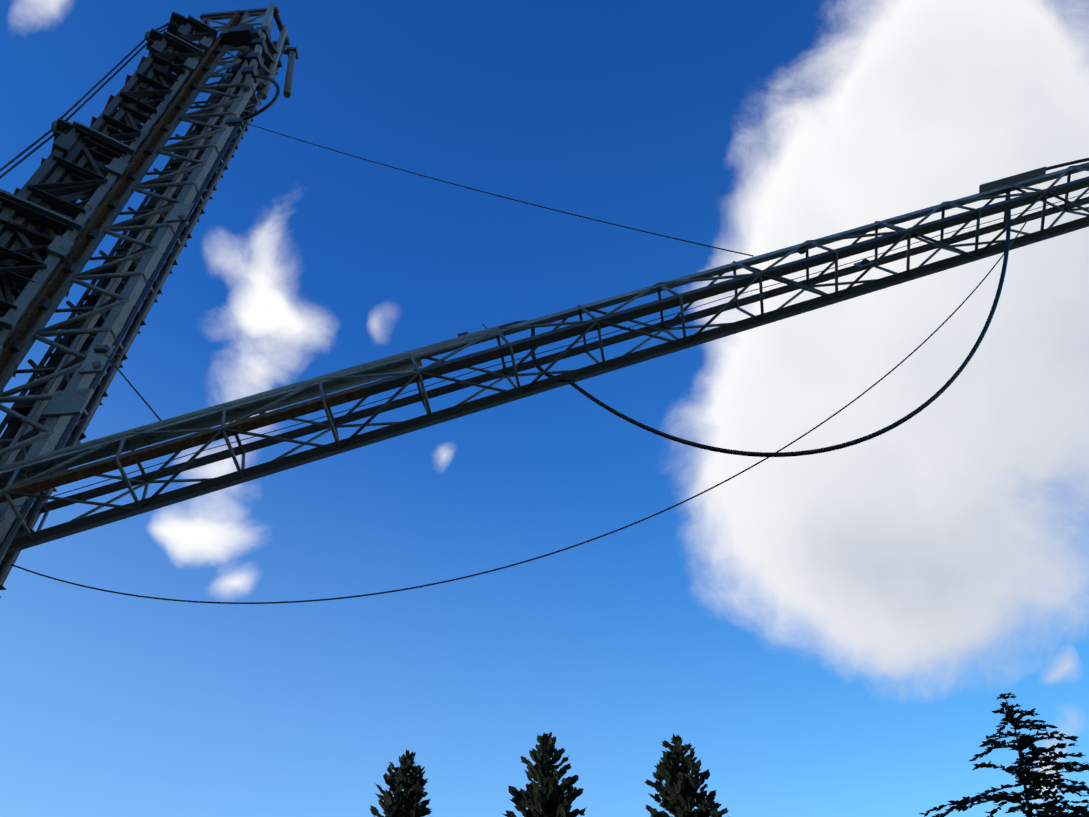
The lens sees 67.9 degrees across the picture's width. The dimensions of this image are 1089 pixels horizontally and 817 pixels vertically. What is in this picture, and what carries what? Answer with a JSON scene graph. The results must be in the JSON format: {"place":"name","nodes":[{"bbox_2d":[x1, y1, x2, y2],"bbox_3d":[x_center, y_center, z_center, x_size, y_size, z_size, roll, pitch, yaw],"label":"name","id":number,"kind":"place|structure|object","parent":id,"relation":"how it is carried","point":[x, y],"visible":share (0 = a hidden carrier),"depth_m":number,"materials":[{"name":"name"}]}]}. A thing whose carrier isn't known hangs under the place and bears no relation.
{"place":"outdoors","nodes":[
{"label":"outdoors","id":0,"kind":"place"},
{"bbox_2d":[0,0,1088,816],"label":"sky","id":1,"kind":"structure","parent":0,"point":[835,633],"materials":[{"name":"blue"}]},
{"label":"ground","id":2,"kind":"structure","parent":0,"visible":0},
{"bbox_2d":[0,3,298,597],"bbox_3d":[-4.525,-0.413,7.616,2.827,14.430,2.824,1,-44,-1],"label":"lattice mast","id":3,"kind":"object","parent":2,"relation":"on","point":[48,246],"visible":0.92,"depth_m":8.10,"materials":[{"name":"grey metal"}]},
{"bbox_2d":[0,162,1088,554],"bbox_3d":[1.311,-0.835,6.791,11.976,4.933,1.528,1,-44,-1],"label":"lattice boom","id":4,"kind":"object","parent":3,"relation":"attached to","point":[230,418],"visible":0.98,"depth_m":6.38,"materials":[{"name":"grey metal"}]},
{"bbox_2d":[1,75,1088,603],"bbox_3d":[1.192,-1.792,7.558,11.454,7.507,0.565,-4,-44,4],"label":"cables","id":5,"kind":"object","parent":3,"relation":"attached to","point":[779,453],"visible":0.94,"depth_m":6.00,"materials":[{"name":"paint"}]},
{"bbox_2d":[370,749,431,816],"bbox_3d":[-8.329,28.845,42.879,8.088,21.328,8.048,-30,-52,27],"label":"fir tree","id":6,"kind":"object","parent":2,"relation":"on","point":[405,802],"visible":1,"depth_m":48.21,"materials":[{"name":"green plant"}]},
{"bbox_2d":[501,732,586,816],"bbox_3d":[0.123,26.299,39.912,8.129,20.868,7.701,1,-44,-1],"label":"fir tree","id":7,"kind":"object","parent":2,"relation":"on","point":[548,797],"visible":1,"depth_m":44.31,"materials":[{"name":"green plant"}]},
{"bbox_2d":[645,734,728,816],"bbox_3d":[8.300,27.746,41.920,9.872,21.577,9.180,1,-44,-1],"label":"fir tree","id":8,"kind":"object","parent":2,"relation":"on","point":[679,794],"visible":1,"depth_m":46.66,"materials":[{"name":"green plant"}]},
{"bbox_2d":[919,693,1088,816],"bbox_3d":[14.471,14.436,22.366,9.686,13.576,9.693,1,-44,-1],"label":"cedar tree","id":9,"kind":"object","parent":2,"relation":"on","point":[1025,775],"visible":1,"depth_m":24.99,"materials":[{"name":"green plant"}]}
]}

